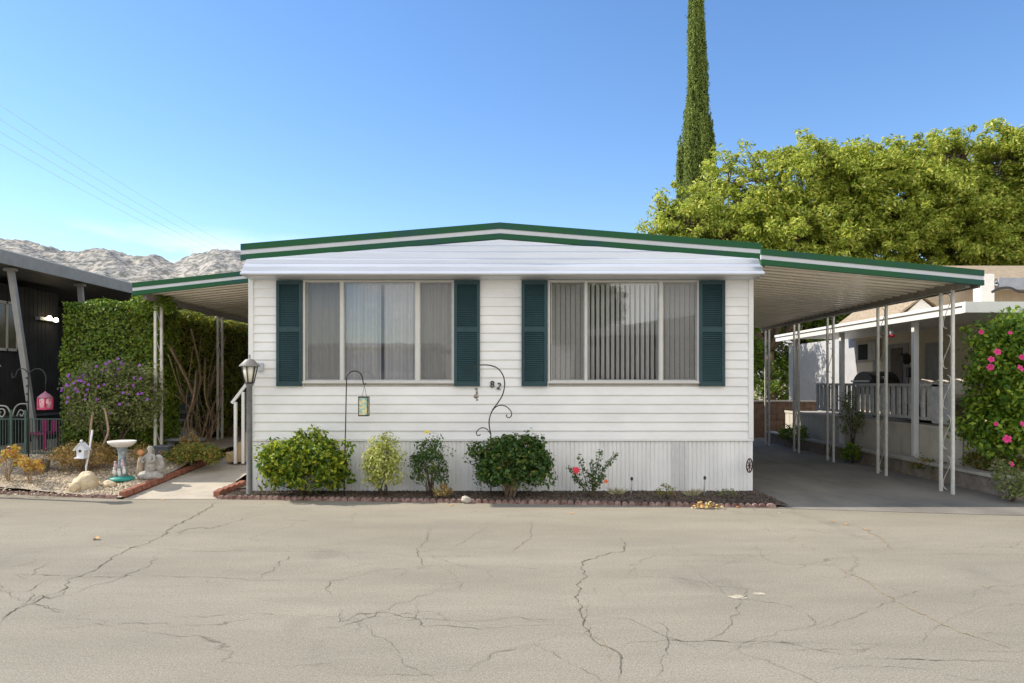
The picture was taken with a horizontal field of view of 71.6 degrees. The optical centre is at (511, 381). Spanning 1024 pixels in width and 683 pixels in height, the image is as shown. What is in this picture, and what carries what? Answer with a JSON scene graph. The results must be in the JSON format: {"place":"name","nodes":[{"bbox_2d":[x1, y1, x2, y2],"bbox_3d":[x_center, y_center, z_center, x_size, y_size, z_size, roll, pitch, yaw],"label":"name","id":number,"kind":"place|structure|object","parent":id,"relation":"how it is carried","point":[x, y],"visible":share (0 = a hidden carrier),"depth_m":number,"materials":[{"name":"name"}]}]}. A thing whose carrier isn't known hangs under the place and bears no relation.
{"place":"outdoors","nodes":[
{"label":"outdoors","id":0,"kind":"place"},
{"bbox_2d":[0,105,218,239],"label":"power line","id":1,"kind":"object","parent":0,"point":[99,169],"visible":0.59,"depth_m":40.51,"materials":[{"name":"grey metal"}]},
{"bbox_2d":[1,120,239,256],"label":"power line","id":2,"kind":"object","parent":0,"point":[105,184],"visible":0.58,"depth_m":41.64,"materials":[{"name":"grey metal"}]},
{"bbox_2d":[2,133,243,262],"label":"power line","id":3,"kind":"object","parent":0,"point":[110,196],"visible":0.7,"depth_m":42.29,"materials":[{"name":"grey metal"}]},
{"bbox_2d":[2,145,243,265],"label":"power line","id":4,"kind":"object","parent":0,"point":[109,204],"visible":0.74,"depth_m":42.84,"materials":[{"name":"grey metal"}]},
{"bbox_2d":[0,238,792,381],"bbox_3d":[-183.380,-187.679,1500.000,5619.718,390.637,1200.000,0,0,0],"label":"hills","id":5,"kind":"structure","parent":0,"point":[120,265],"depth_m":1378.49,"materials":[{"name":"stone"}]},
{"bbox_2d":[0,494,1023,682],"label":"road","id":6,"kind":"structure","parent":0,"point":[207,591],"depth_m":5.50,"materials":[{"name":"asphalt"}]},
{"bbox_2d":[0,490,19,494],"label":"scalloped edging","id":7,"kind":"object","parent":6,"relation":"on","point":[12,492],"visible":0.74,"depth_m":10.35,"materials":[{"name":"concrete"}]},
{"bbox_2d":[19,491,55,495],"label":"scalloped edging","id":8,"kind":"object","parent":6,"relation":"on","point":[30,493],"visible":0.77,"depth_m":10.24,"materials":[{"name":"brick"}]},
{"bbox_2d":[55,493,93,497],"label":"scalloped edging","id":9,"kind":"object","parent":6,"relation":"on","point":[79,495],"visible":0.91,"depth_m":10.10,"materials":[{"name":"concrete"}]},
{"bbox_2d":[93,494,118,498],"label":"scalloped edging","id":10,"kind":"object","parent":6,"relation":"on","point":[109,496],"visible":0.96,"depth_m":9.99,"materials":[{"name":"concrete"}]},
{"bbox_2d":[217,495,260,499],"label":"scalloped edging","id":11,"kind":"object","parent":6,"relation":"on","point":[245,497],"visible":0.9,"depth_m":9.91,"materials":[{"name":"concrete"}]},
{"bbox_2d":[261,496,303,500],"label":"scalloped edging","id":12,"kind":"object","parent":6,"relation":"on","point":[282,498],"visible":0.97,"depth_m":9.86,"materials":[{"name":"concrete"}]},
{"bbox_2d":[304,496,347,500],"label":"scalloped edging","id":13,"kind":"object","parent":6,"relation":"on","point":[315,498],"visible":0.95,"depth_m":9.80,"materials":[{"name":"concrete"}]},
{"bbox_2d":[348,497,391,501],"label":"scalloped edging","id":14,"kind":"object","parent":6,"relation":"on","point":[377,499],"visible":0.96,"depth_m":9.75,"materials":[{"name":"concrete"}]},
{"bbox_2d":[392,498,436,502],"bbox_3d":[-1.335,1.623,9.706,0.610,0.075,0.056,0,0,5],"label":"scalloped edging","id":15,"kind":"object","parent":6,"relation":"on","point":[428,500],"visible":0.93,"depth_m":9.68,"materials":[{"name":"concrete"}]},
{"bbox_2d":[437,498,481,502],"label":"scalloped edging","id":16,"kind":"object","parent":6,"relation":"on","point":[446,500],"visible":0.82,"depth_m":9.63,"materials":[{"name":"concrete"}]},
{"bbox_2d":[482,499,527,503],"bbox_3d":[-0.095,1.625,9.589,0.610,0.077,0.056,0,0,5],"label":"scalloped edging","id":17,"kind":"object","parent":6,"relation":"on","point":[504,501],"visible":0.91,"depth_m":9.56,"materials":[{"name":"concrete"}]},
{"bbox_2d":[528,499,573,504],"bbox_3d":[0.525,1.621,9.540,0.610,0.077,0.056,0,0,5],"label":"scalloped edging","id":18,"kind":"object","parent":6,"relation":"on","point":[552,502],"visible":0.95,"depth_m":9.51,"materials":[{"name":"concrete"}]},
{"bbox_2d":[575,500,620,505],"bbox_3d":[1.145,1.622,9.478,0.610,0.075,0.056,0,0,5],"label":"scalloped edging","id":19,"kind":"object","parent":6,"relation":"on","point":[591,502],"visible":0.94,"depth_m":9.45,"materials":[{"name":"concrete"}]},
{"bbox_2d":[622,501,668,505],"bbox_3d":[1.765,1.626,9.422,0.610,0.078,0.056,0,0,5],"label":"scalloped edging","id":20,"kind":"object","parent":6,"relation":"on","point":[637,503],"visible":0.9,"depth_m":9.40,"materials":[{"name":"concrete"}]},
{"bbox_2d":[669,501,716,506],"bbox_3d":[2.385,1.621,9.359,0.610,0.077,0.056,0,0,5],"label":"scalloped edging","id":21,"kind":"object","parent":6,"relation":"on","point":[680,504],"visible":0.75,"depth_m":9.34,"materials":[{"name":"concrete"}]},
{"bbox_2d":[691,501,723,507],"bbox_3d":[2.522,1.590,9.231,0.437,0.094,0.246,0,0,0],"label":"leaf pile","id":22,"kind":"object","parent":6,"relation":"on","point":[706,505],"visible":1,"depth_m":9.20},
{"bbox_2d":[718,503,765,507],"bbox_3d":[3.005,1.626,9.304,0.610,0.079,0.056,0,0,5],"label":"scalloped edging","id":23,"kind":"object","parent":6,"relation":"on","point":[741,505],"visible":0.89,"depth_m":9.28,"materials":[{"name":"concrete"}]},
{"bbox_2d":[0,384,1023,515],"bbox_3d":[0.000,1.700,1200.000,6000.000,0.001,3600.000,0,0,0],"label":"ground","id":24,"kind":"structure","parent":0,"point":[223,450],"depth_m":12.38,"materials":[{"name":"soil"}]},
{"bbox_2d":[0,419,240,496],"bbox_3d":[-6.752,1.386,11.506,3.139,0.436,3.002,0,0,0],"label":"gravel","id":25,"kind":"structure","parent":24,"relation":"on","point":[55,477],"depth_m":10.79,"materials":[{"name":"gravel"}]},
{"bbox_2d":[0,444,24,480],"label":"yellow shrub","id":26,"kind":"object","parent":25,"relation":"on","point":[12,454],"visible":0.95,"depth_m":10.62,"materials":[{"name":"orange plant"}]},
{"bbox_2d":[11,368,46,456],"bbox_3d":[-7.958,0.526,11.700,0.579,1.506,0.038,0,0,0],"label":"garden hook","id":27,"kind":"object","parent":25,"relation":"on","point":[28,373],"visible":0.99,"depth_m":11.69,"materials":[{"name":"metal"}]},
{"bbox_2d":[37,384,53,409],"bbox_3d":[-7.691,0.244,11.700,0.260,0.422,0.225,0,0,0],"label":"pink lantern","id":28,"kind":"object","parent":27,"relation":"hanging from","point":[45,400],"visible":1,"depth_m":11.63,"materials":[{"name":"metal"}]},
{"bbox_2d":[13,455,45,483],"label":"yellow shrub","id":29,"kind":"object","parent":25,"relation":"on","point":[37,464],"visible":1,"depth_m":10.46,"materials":[{"name":"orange plant"}]},
{"bbox_2d":[0,403,61,453],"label":"iron fence","id":30,"kind":"object","parent":25,"relation":"on","point":[11,419],"visible":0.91,"depth_m":11.99,"materials":[{"name":"metal"}]},
{"bbox_2d":[22,459,50,475],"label":"shrub","id":31,"kind":"object","parent":25,"relation":"on","point":[47,463],"visible":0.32,"depth_m":10.97,"materials":[{"name":"brown plant"}]},
{"bbox_2d":[30,420,60,450],"bbox_3d":[-8.199,0.947,12.410,0.380,0.546,0.420,0,0,0],"label":"garden chair","id":32,"kind":"object","parent":25,"relation":"on","point":[47,432],"visible":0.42,"depth_m":12.58,"materials":[{"name":"paint"}]},
{"bbox_2d":[68,481,80,491],"bbox_3d":[-6.297,1.514,10.236,0.183,0.180,0.165,0,0,0],"label":"boulder","id":33,"kind":"object","parent":25,"relation":"on","point":[74,486],"visible":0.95,"depth_m":10.17,"materials":[{"name":"stone"}]},
{"bbox_2d":[41,441,117,471],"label":"dry bush","id":34,"kind":"object","parent":25,"relation":"on","point":[66,456],"visible":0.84,"depth_m":11.02,"materials":[{"name":"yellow plant"}]},
{"bbox_2d":[73,430,92,470],"bbox_3d":[-6.516,1.097,10.788,0.214,0.728,0.194,0,0,0],"label":"birdhouse","id":35,"kind":"object","parent":25,"relation":"on","point":[82,449],"visible":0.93,"depth_m":10.74,"materials":[{"name":"wood"}]},
{"bbox_2d":[72,471,98,489],"bbox_3d":[-6.244,1.468,10.379,0.373,0.328,0.304,0,0,0],"label":"boulder","id":36,"kind":"object","parent":25,"relation":"on","point":[86,479],"visible":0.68,"depth_m":10.29,"materials":[{"name":"stone"}]},
{"bbox_2d":[82,395,113,470],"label":"bare shrub","id":37,"kind":"object","parent":25,"relation":"on","point":[93,414],"visible":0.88,"depth_m":11.29,"materials":[{"name":"brown plant"}]},
{"bbox_2d":[101,480,116,486],"bbox_3d":[-5.926,1.502,10.432,0.211,0.126,0.184,0,0,0],"label":"rock","id":38,"kind":"object","parent":25,"relation":"on","point":[107,483],"visible":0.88,"depth_m":10.38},
{"bbox_2d":[57,353,169,455],"bbox_3d":[-6.679,0.440,11.934,1.793,1.866,1.161,0,0,0],"label":"flowering bush","id":39,"kind":"object","parent":25,"relation":"on","point":[138,389],"visible":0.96,"depth_m":11.72,"materials":[{"name":"green plant"}]},
{"bbox_2d":[55,296,181,449],"bbox_3d":[-7.086,-0.111,12.865,2.007,2.806,0.994,0,0,0],"label":"clipped hedge","id":40,"kind":"object","parent":25,"relation":"on","point":[96,331],"visible":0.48,"depth_m":12.53,"materials":[{"name":"green plant"}]},
{"bbox_2d":[107,440,136,481],"bbox_3d":[-5.872,1.180,10.690,0.400,0.591,0.397,0,0,0],"label":"bird bath","id":41,"kind":"object","parent":25,"relation":"on","point":[121,446],"visible":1,"depth_m":10.62,"materials":[{"name":"ceramic"}]},
{"bbox_2d":[0,248,246,449],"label":"dark home","id":42,"kind":"object","parent":25,"relation":"on","point":[34,292],"visible":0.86,"depth_m":14.07,"materials":[{"name":"grey"}]},
{"bbox_2d":[0,300,17,351],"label":"window","id":43,"kind":"structure","parent":42,"relation":"in","point":[8,340],"depth_m":13.45,"materials":[{"name":"glass"}]},
{"bbox_2d":[119,488,132,496],"bbox_3d":[-5.470,1.572,10.068,0.095,0.102,0.184,0,0,8],"label":"edging brick","id":44,"kind":"object","parent":25,"relation":"on","point":[126,492],"visible":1,"depth_m":10.02,"materials":[{"name":"brick"}]},
{"bbox_2d":[130,485,141,493],"bbox_3d":[-5.443,1.551,10.258,0.095,0.104,0.185,0,0,8],"label":"edging brick","id":45,"kind":"object","parent":25,"relation":"on","point":[136,488],"visible":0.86,"depth_m":10.24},
{"bbox_2d":[136,449,144,476],"bbox_3d":[-5.662,1.243,10.829,0.120,0.430,0.117,0,0,0],"label":"garden statue","id":46,"kind":"object","parent":25,"relation":"on","point":[140,465],"visible":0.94,"depth_m":10.79,"materials":[{"name":"stone"}]},
{"bbox_2d":[127,441,154,464],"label":"dry bush","id":47,"kind":"object","parent":25,"relation":"on","point":[135,454],"visible":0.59,"depth_m":11.32,"materials":[{"name":"brown plant"}]},
{"bbox_2d":[137,482,150,489],"bbox_3d":[-5.417,1.528,10.447,0.095,0.104,0.185,0,0,8],"label":"edging brick","id":48,"kind":"object","parent":25,"relation":"on","point":[145,485],"visible":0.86,"depth_m":10.42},
{"bbox_2d":[137,446,163,478],"bbox_3d":[-5.490,1.215,10.781,0.384,0.485,0.266,0,0,0],"label":"garden statue","id":49,"kind":"object","parent":25,"relation":"on","point":[154,465],"visible":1,"depth_m":10.73,"materials":[{"name":"grey stone"}]},
{"bbox_2d":[146,479,158,486],"bbox_3d":[-5.390,1.506,10.637,0.095,0.104,0.185,0,0,8],"label":"edging brick","id":50,"kind":"object","parent":25,"relation":"on","point":[153,482],"visible":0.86,"depth_m":10.62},
{"bbox_2d":[153,445,174,457],"bbox_3d":[-5.804,1.153,11.842,0.260,0.195,0.230,0,0,0],"label":"plant pot","id":51,"kind":"object","parent":25,"relation":"on","point":[158,448],"visible":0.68,"depth_m":11.74,"materials":[{"name":"stone"}]},
{"bbox_2d":[163,438,205,444],"bbox_3d":[-5.950,1.130,12.875,0.700,0.220,0.250,0,0,0],"label":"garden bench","id":52,"kind":"object","parent":25,"relation":"on","point":[171,441],"visible":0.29,"depth_m":12.80,"materials":[{"name":"stone"}]},
{"bbox_2d":[128,294,247,449],"bbox_3d":[-6.432,-0.147,17.025,1.259,2.866,10.268,0,0,0],"label":"vine hedge","id":53,"kind":"object","parent":25,"relation":"on","point":[196,345],"visible":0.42,"depth_m":14.25,"materials":[{"name":"green plant"}]},
{"bbox_2d":[178,430,200,450],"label":"bush","id":54,"kind":"object","parent":25,"relation":"on","point":[186,440],"visible":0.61,"depth_m":11.84,"materials":[{"name":"green plant"}]},
{"bbox_2d":[132,271,247,451],"bbox_3d":[-5.026,-0.322,15.850,2.332,3.084,8.560,0,0,0],"label":"carport","id":55,"kind":"object","parent":25,"relation":"on","point":[222,295],"visible":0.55,"depth_m":12.22,"materials":[{"name":"paint"}]},
{"bbox_2d":[159,441,229,466],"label":"bush","id":56,"kind":"object","parent":25,"relation":"on","point":[204,452],"visible":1,"depth_m":11.37,"materials":[{"name":"green plant"}]},
{"bbox_2d":[199,428,245,435],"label":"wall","id":57,"kind":"structure","parent":25,"relation":"on","point":[231,430],"depth_m":15.60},
{"bbox_2d":[124,457,245,498],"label":"footpath","id":58,"kind":"structure","parent":24,"relation":"on","point":[205,482],"depth_m":10.79,"materials":[{"name":"concrete"}]},
{"bbox_2d":[165,472,173,479],"bbox_3d":[-5.337,1.461,11.018,0.095,0.104,0.185,0,0,8],"label":"edging brick","id":59,"kind":"object","parent":58,"relation":"on","point":[170,475],"visible":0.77,"depth_m":11.00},
{"bbox_2d":[172,469,181,476],"bbox_3d":[-5.311,1.438,11.207,0.095,0.104,0.185,0,0,8],"label":"edging brick","id":60,"kind":"object","parent":58,"relation":"on","point":[177,472],"visible":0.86,"depth_m":11.20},
{"bbox_2d":[178,466,188,473],"bbox_3d":[-5.284,1.416,11.398,0.095,0.104,0.185,0,0,8],"label":"edging brick","id":61,"kind":"object","parent":58,"relation":"on","point":[184,469],"visible":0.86,"depth_m":11.39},
{"bbox_2d":[213,488,224,496],"bbox_3d":[-4.160,1.569,10.082,0.090,0.100,0.193,0,0,0],"label":"edging brick","id":62,"kind":"object","parent":58,"relation":"on","point":[218,492],"visible":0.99,"depth_m":10.02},
{"bbox_2d":[228,484,235,492],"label":"edging brick","id":63,"kind":"object","parent":58,"relation":"on","point":[232,487],"visible":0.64,"depth_m":10.49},
{"bbox_2d":[226,384,246,463],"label":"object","id":64,"kind":"structure","parent":58,"relation":"on","point":[237,453],"depth_m":11.95,"materials":[{"name":"wood"}]},
{"bbox_2d":[240,222,764,491],"bbox_3d":[-0.161,-0.329,19.124,7.558,3.977,18.152,0,0,0],"label":"mobile home","id":65,"kind":"object","parent":24,"relation":"on","point":[635,351],"visible":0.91,"depth_m":10.44,"materials":[{"name":"white"}]},
{"bbox_2d":[302,280,453,383],"bbox_3d":[-1.958,-0.736,10.508,2.308,1.516,0.217,0,0,0],"label":"window","id":66,"kind":"structure","parent":65,"relation":"in","point":[342,322],"depth_m":10.57,"materials":[{"name":"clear glass"}]},
{"bbox_2d":[547,280,698,383],"bbox_3d":[1.637,-0.736,10.500,2.256,1.516,0.200,0,0,0],"label":"window","id":67,"kind":"structure","parent":65,"relation":"in","point":[585,287],"depth_m":10.57,"materials":[{"name":"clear glass"}]},
{"bbox_2d":[746,458,752,472],"bbox_3d":[3.439,1.209,10.280,0.043,0.213,0.213,0,0,35],"label":"corner ornament","id":68,"kind":"object","parent":65,"relation":"attached to","point":[749,465],"visible":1,"depth_m":10.27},
{"bbox_2d":[225,489,783,504],"bbox_3d":[-0.250,1.605,9.922,7.740,0.043,1.356,0,0,0],"label":"garden bed","id":69,"kind":"object","parent":24,"relation":"on","point":[635,500],"visible":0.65,"depth_m":9.90,"materials":[{"name":"soil"}]},
{"bbox_2d":[239,354,259,493],"bbox_3d":[-3.744,0.632,10.125,0.304,2.055,0.263,0,0,0],"label":"lamp post","id":70,"kind":"object","parent":69,"relation":"on","point":[249,366],"visible":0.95,"depth_m":10.09,"materials":[{"name":"metal"}]},
{"bbox_2d":[358,430,407,496],"bbox_3d":[-1.790,1.156,9.931,0.677,0.957,0.559,0,0,0],"label":"variegated shrub","id":71,"kind":"object","parent":69,"relation":"on","point":[387,468],"visible":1,"depth_m":9.86,"materials":[{"name":"green plant"}]},
{"bbox_2d":[431,483,454,497],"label":"succulent plant","id":72,"kind":"object","parent":69,"relation":"on","point":[444,488],"visible":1,"depth_m":9.79,"materials":[{"name":"yellow plant"}]},
{"bbox_2d":[461,496,471,502],"bbox_3d":[-0.617,1.586,9.612,0.141,0.099,0.111,0,0,0],"label":"rock","id":73,"kind":"object","parent":69,"relation":"on","point":[465,499],"visible":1,"depth_m":9.58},
{"bbox_2d":[474,364,511,494],"bbox_3d":[-0.272,0.695,10.050,0.549,1.891,0.028,0,0,0],"label":"scroll hook","id":74,"kind":"object","parent":69,"relation":"on","point":[494,407],"visible":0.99,"depth_m":10.04,"materials":[{"name":"metal"}]},
{"bbox_2d":[221,490,787,504],"bbox_3d":[-0.244,1.593,9.842,7.753,0.024,1.173,0,0,0],"label":"brick edging","id":75,"kind":"object","parent":69,"relation":"on","point":[553,496],"visible":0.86,"depth_m":9.96,"materials":[{"name":"brick"}]},
{"bbox_2d":[251,424,356,497],"bbox_3d":[-2.906,1.113,9.992,1.484,1.050,0.874,0,0,0],"label":"round shrub","id":76,"kind":"object","parent":75,"relation":"on","point":[288,462],"visible":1,"depth_m":9.77,"materials":[{"name":"green plant"}]},
{"bbox_2d":[343,370,365,494],"bbox_3d":[-2.223,0.738,10.050,0.326,1.804,0.017,0,0,0],"label":"garden hook","id":77,"kind":"object","parent":75,"relation":"on","point":[345,414],"visible":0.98,"depth_m":10.04,"materials":[{"name":"metal"}]},
{"bbox_2d":[358,385,369,415],"bbox_3d":[-2.096,0.266,10.050,0.136,0.433,0.132,0,0,0],"label":"garden lantern","id":78,"kind":"object","parent":77,"relation":"hanging from","point":[363,405],"visible":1,"depth_m":9.99,"materials":[{"name":"metal"}]},
{"bbox_2d":[404,430,455,494],"bbox_3d":[-1.158,1.154,10.052,0.658,0.958,0.534,0,0,26],"label":"rose bush","id":79,"kind":"object","parent":75,"relation":"on","point":[423,456],"visible":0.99,"depth_m":10.00,"materials":[{"name":"green plant"}]},
{"bbox_2d":[463,429,557,497],"bbox_3d":[-0.030,1.137,9.934,1.336,0.997,0.928,0,0,0],"label":"round shrub","id":80,"kind":"object","parent":75,"relation":"on","point":[509,454],"visible":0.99,"depth_m":9.73,"materials":[{"name":"green plant"}]},
{"bbox_2d":[566,449,618,496],"bbox_3d":[1.129,1.276,9.903,0.757,0.677,0.370,0,0,0],"label":"rose bush","id":81,"kind":"object","parent":75,"relation":"on","point":[595,484],"visible":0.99,"depth_m":9.89,"materials":[{"name":"green plant"}]},
{"bbox_2d":[655,483,675,498],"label":"weed","id":82,"kind":"object","parent":75,"relation":"on","point":[668,491],"visible":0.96,"depth_m":9.68,"materials":[{"name":"green plant"}]},
{"bbox_2d":[681,489,702,495],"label":"grass tuft","id":83,"kind":"object","parent":75,"relation":"on","point":[691,492],"visible":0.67,"depth_m":9.96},
{"bbox_2d":[606,488,629,494],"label":"grass tuft","id":84,"kind":"object","parent":69,"relation":"on","point":[615,492],"visible":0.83,"depth_m":10.08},
{"bbox_2d":[714,487,736,497],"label":"weed","id":85,"kind":"object","parent":69,"relation":"on","point":[729,495],"visible":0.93,"depth_m":9.85,"materials":[{"name":"green plant"}]},
{"bbox_2d":[673,0,717,235],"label":"cypress tree","id":86,"kind":"object","parent":24,"relation":"on","point":[695,145],"visible":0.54,"depth_m":34.62,"materials":[{"name":"green plant"}]},
{"bbox_2d":[754,328,775,387],"bbox_3d":[7.354,-0.773,22.998,2.775,4.864,3.685,0,0,42],"label":"tree","id":87,"kind":"object","parent":24,"relation":"on","point":[759,345],"visible":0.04,"depth_m":22.66,"materials":[{"name":"green plant"}]},
{"bbox_2d":[754,400,817,437],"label":"block wall","id":88,"kind":"structure","parent":24,"relation":"on","point":[777,414],"depth_m":20.90,"materials":[{"name":"brown stone"}]},
{"bbox_2d":[754,313,851,399],"bbox_3d":[12.597,-1.207,29.839,8.843,6.974,4.193,0,0,0],"label":"backyard tree","id":89,"kind":"object","parent":24,"relation":"on","point":[781,366],"visible":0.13,"depth_m":29.24,"materials":[{"name":"green plant"}]},
{"bbox_2d":[634,124,992,399],"bbox_3d":[11.773,-4.259,27.795,14.027,11.837,6.577,0,0,-19],"label":"broadleaf tree","id":90,"kind":"object","parent":24,"relation":"on","point":[787,213],"visible":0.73,"depth_m":26.67,"materials":[{"name":"green plant"}]},
{"bbox_2d":[775,302,1023,475],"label":"porch home","id":91,"kind":"object","parent":24,"relation":"on","point":[913,352],"visible":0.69,"depth_m":15.03,"materials":[{"name":"beige paint"}]},
{"bbox_2d":[855,339,881,362],"bbox_3d":[9.140,-0.795,18.294,0.120,0.570,1.279,0,0,0],"label":"window","id":92,"kind":"structure","parent":91,"relation":"in","point":[865,351],"depth_m":18.33,"materials":[{"name":"white"}]},
{"bbox_2d":[851,371,899,416],"bbox_3d":[8.260,0.270,16.200,0.680,1.020,1.000,0,0,0],"label":"barbecue grill","id":93,"kind":"object","parent":91,"relation":"on","point":[867,377],"visible":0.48,"depth_m":15.85,"materials":[{"name":"metal"}]},
{"bbox_2d":[900,379,971,422],"bbox_3d":[8.200,0.338,13.700,0.700,0.803,1.600,0,0,0],"label":"patio sofa","id":94,"kind":"object","parent":91,"relation":"on","point":[958,387],"visible":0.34,"depth_m":13.13,"materials":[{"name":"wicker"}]},
{"bbox_2d":[991,286,1023,292],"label":"roof hose","id":95,"kind":"object","parent":91,"relation":"on","point":[1006,287],"visible":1,"depth_m":15.48,"materials":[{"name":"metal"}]},
{"bbox_2d":[829,117,1023,284],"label":"broadleaf tree","id":96,"kind":"object","parent":24,"relation":"on","point":[961,222],"visible":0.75,"depth_m":26.59,"materials":[{"name":"green plant"}]},
{"bbox_2d":[838,266,1023,323],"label":"shingled home","id":97,"kind":"object","parent":24,"relation":"on","point":[1010,276],"visible":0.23,"depth_m":17.50,"materials":[{"name":"beige"}]},
{"bbox_2d":[0,0,1023,321],"label":"sky","id":98,"kind":"structure","parent":0,"point":[245,121],"materials":[{"name":"blue"}]},
{"bbox_2d":[737,438,1023,514],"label":"driveway","id":99,"kind":"structure","parent":0,"point":[803,479],"depth_m":10.80,"materials":[{"name":"concrete"}]},
{"bbox_2d":[766,503,775,507],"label":"scalloped edging","id":100,"kind":"object","parent":99,"relation":"on","point":[770,505],"visible":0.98,"depth_m":9.23,"materials":[{"name":"concrete"}]},
{"bbox_2d":[839,440,861,462],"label":"bush","id":101,"kind":"object","parent":99,"relation":"on","point":[852,450],"visible":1,"depth_m":14.25,"materials":[{"name":"green plant"}]},
{"bbox_2d":[754,248,983,494],"bbox_3d":[5.065,-0.117,14.345,3.148,3.506,8.810,0,0,0],"label":"carport","id":102,"kind":"object","parent":99,"relation":"on","point":[791,287],"visible":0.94,"depth_m":11.30,"materials":[{"name":"paint"}]},
{"bbox_2d":[766,431,1023,500],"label":"block wall","id":103,"kind":"structure","parent":99,"relation":"on","point":[972,478],"depth_m":12.47,"materials":[{"name":"concrete"}]},
{"bbox_2d":[908,452,946,477],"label":"bush","id":104,"kind":"object","parent":99,"relation":"on","point":[924,460],"visible":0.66,"depth_m":12.05,"materials":[{"name":"green plant"}]},
{"bbox_2d":[986,457,1023,501],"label":"bush","id":105,"kind":"object","parent":99,"relation":"on","point":[1014,492],"visible":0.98,"depth_m":9.71,"materials":[{"name":"green plant"}]},
{"bbox_2d":[943,305,1023,466],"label":"hibiscus bush","id":106,"kind":"object","parent":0,"point":[999,355],"visible":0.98,"depth_m":10.29,"materials":[{"name":"green plant"}]},
{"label":"planting strip","id":107,"kind":"structure","parent":0,"visible":0},
{"bbox_2d":[778,423,809,444],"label":"bush","id":108,"kind":"object","parent":107,"relation":"on","point":[803,433],"visible":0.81,"depth_m":17.53,"materials":[{"name":"green plant"}]},
{"bbox_2d":[836,389,866,444],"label":"climbing plant","id":109,"kind":"object","parent":107,"relation":"on","point":[857,426],"visible":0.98,"depth_m":14.98,"materials":[{"name":"green plant"}]},
{"bbox_2d":[958,448,1023,471],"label":"bush","id":110,"kind":"object","parent":107,"relation":"on","point":[986,463],"visible":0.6,"depth_m":10.98,"materials":[{"name":"green plant"}]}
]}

